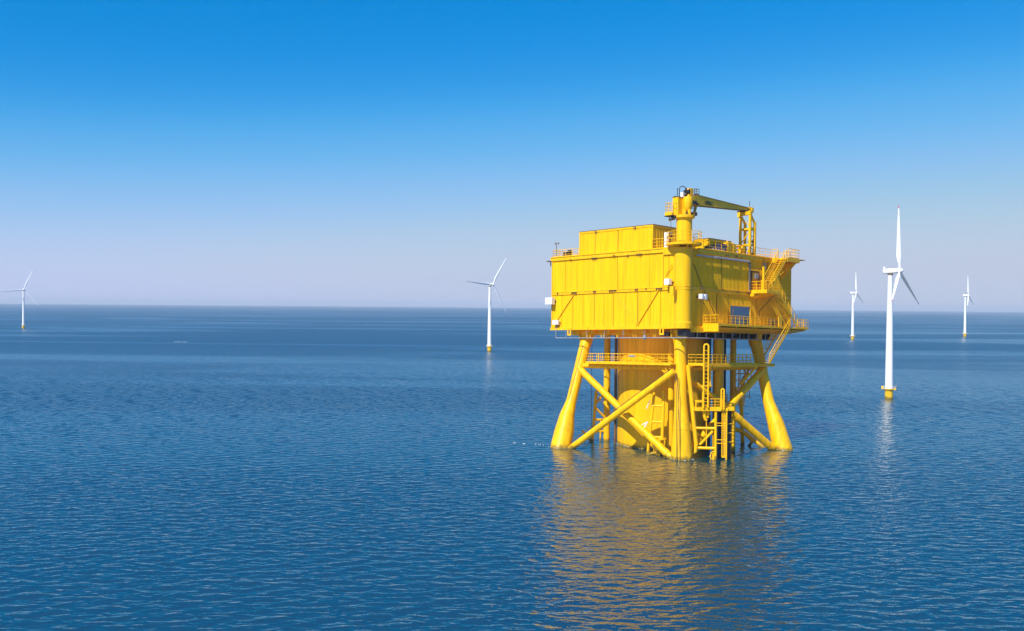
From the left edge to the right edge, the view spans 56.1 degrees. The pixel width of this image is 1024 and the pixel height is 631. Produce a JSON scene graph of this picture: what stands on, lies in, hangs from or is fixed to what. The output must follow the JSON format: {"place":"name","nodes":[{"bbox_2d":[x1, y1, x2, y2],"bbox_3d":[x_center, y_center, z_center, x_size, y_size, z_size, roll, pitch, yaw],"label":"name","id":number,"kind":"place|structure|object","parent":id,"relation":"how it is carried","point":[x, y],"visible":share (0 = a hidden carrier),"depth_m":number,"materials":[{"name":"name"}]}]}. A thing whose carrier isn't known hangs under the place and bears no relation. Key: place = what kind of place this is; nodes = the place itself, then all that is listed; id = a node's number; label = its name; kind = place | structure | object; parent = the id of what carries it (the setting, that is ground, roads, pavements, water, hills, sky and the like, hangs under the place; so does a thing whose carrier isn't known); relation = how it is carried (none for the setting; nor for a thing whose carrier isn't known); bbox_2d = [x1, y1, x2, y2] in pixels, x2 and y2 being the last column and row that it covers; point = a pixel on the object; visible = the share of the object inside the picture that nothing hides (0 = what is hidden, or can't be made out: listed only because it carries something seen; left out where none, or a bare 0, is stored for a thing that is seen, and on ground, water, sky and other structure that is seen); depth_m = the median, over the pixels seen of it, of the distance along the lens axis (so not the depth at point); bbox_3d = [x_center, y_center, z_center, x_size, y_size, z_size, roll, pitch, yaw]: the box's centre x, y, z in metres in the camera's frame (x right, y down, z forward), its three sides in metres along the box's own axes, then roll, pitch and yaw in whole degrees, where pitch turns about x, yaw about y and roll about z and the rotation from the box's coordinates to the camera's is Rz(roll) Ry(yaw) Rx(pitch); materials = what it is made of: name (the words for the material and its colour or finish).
{"place":"outdoors","nodes":[
{"label":"outdoors","id":0,"kind":"place"},
{"bbox_2d":[0,303,1023,630],"bbox_3d":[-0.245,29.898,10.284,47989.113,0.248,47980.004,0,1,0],"label":"sea","id":1,"kind":"structure","parent":0,"point":[210,467],"depth_m":163.00,"materials":[{"name":"teal liquid"}]},
{"bbox_2d":[2,270,37,327],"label":"wind turbine","id":2,"kind":"object","parent":1,"relation":"in","point":[23,313],"visible":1,"depth_m":1102.34,"materials":[{"name":"white paint"}]},
{"bbox_2d":[467,257,506,350],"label":"wind turbine","id":3,"kind":"object","parent":1,"relation":"in","point":[489,344],"visible":0.98,"depth_m":635.68,"materials":[{"name":"white paint"}]},
{"bbox_2d":[546,230,808,460],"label":"offshore substation","id":4,"kind":"object","parent":1,"relation":"in","point":[660,400],"visible":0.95,"depth_m":202.33,"materials":[{"name":"yellow paint"}]},
{"bbox_2d":[545,297,555,308],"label":"junction box","id":5,"kind":"object","parent":4,"relation":"attached to","point":[551,301],"visible":1,"depth_m":213.76,"materials":[{"name":"white paint"}]},
{"bbox_2d":[552,320,560,324],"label":"junction box","id":6,"kind":"object","parent":4,"relation":"attached to","point":[555,322],"visible":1,"depth_m":212.95,"materials":[{"name":"white paint"}]},
{"bbox_2d":[579,224,675,254],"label":"roof container","id":7,"kind":"object","parent":4,"relation":"on","point":[632,238],"visible":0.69,"depth_m":201.21,"materials":[{"name":"yellow metal"}]},
{"bbox_2d":[664,279,673,288],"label":"junction box","id":8,"kind":"object","parent":4,"relation":"attached to","point":[669,282],"visible":1,"depth_m":191.00,"materials":[{"name":"white paint"}]},
{"bbox_2d":[696,294,703,302],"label":"floodlight","id":9,"kind":"object","parent":4,"relation":"attached to","point":[700,296],"visible":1,"depth_m":192.14,"materials":[{"name":"white paint"}]},
{"bbox_2d":[664,186,753,241],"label":"deck crane","id":10,"kind":"object","parent":4,"relation":"on","point":[685,201],"visible":0.94,"depth_m":190.80,"materials":[{"name":"yellow paint"}]},
{"bbox_2d":[694,238,731,247],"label":"roof cabin","id":11,"kind":"object","parent":4,"relation":"on","point":[706,241],"visible":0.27,"depth_m":201.44,"materials":[{"name":"yellow metal"}]},
{"bbox_2d":[704,243,726,250],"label":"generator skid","id":12,"kind":"object","parent":4,"relation":"on","point":[718,246],"visible":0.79,"depth_m":199.88,"materials":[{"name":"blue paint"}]},
{"bbox_2d":[722,241,731,251],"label":"equipment cabinet","id":13,"kind":"object","parent":4,"relation":"on","point":[728,245],"visible":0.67,"depth_m":202.36,"materials":[{"name":"yellow metal"}]},
{"bbox_2d":[732,242,735,251],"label":"equipment cabinet","id":14,"kind":"object","parent":4,"relation":"on","point":[733,247],"visible":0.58,"depth_m":203.55,"materials":[{"name":"yellow metal"}]},
{"bbox_2d":[736,245,752,254],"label":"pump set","id":15,"kind":"object","parent":4,"relation":"on","point":[740,249],"visible":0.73,"depth_m":206.56,"materials":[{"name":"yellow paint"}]},
{"bbox_2d":[737,210,755,254],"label":"boom rest","id":16,"kind":"object","parent":4,"relation":"on","point":[740,215],"visible":0.89,"depth_m":208.69,"materials":[{"name":"yellow paint"}]},
{"bbox_2d":[850,276,862,339],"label":"wind turbine","id":17,"kind":"object","parent":1,"relation":"in","point":[852,320],"visible":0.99,"depth_m":940.95,"materials":[{"name":"white paint"}]},
{"bbox_2d":[881,205,918,398],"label":"wind turbine","id":18,"kind":"object","parent":1,"relation":"in","point":[888,388],"visible":0.99,"depth_m":322.30,"materials":[{"name":"metal"}]},
{"bbox_2d":[962,282,972,336],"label":"wind turbine","id":19,"kind":"object","parent":1,"relation":"in","point":[965,333],"visible":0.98,"depth_m":1076.28,"materials":[{"name":"white paint"}]},
{"bbox_2d":[0,0,1023,311],"label":"sky","id":20,"kind":"structure","parent":0,"point":[389,153],"materials":[{"name":"blue"}]},
{"bbox_2d":[664,232,671,246],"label":"air conditioner","id":21,"kind":"object","parent":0,"point":[665,235],"visible":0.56,"depth_m":194.02,"materials":[{"name":"white paint"}]}
]}

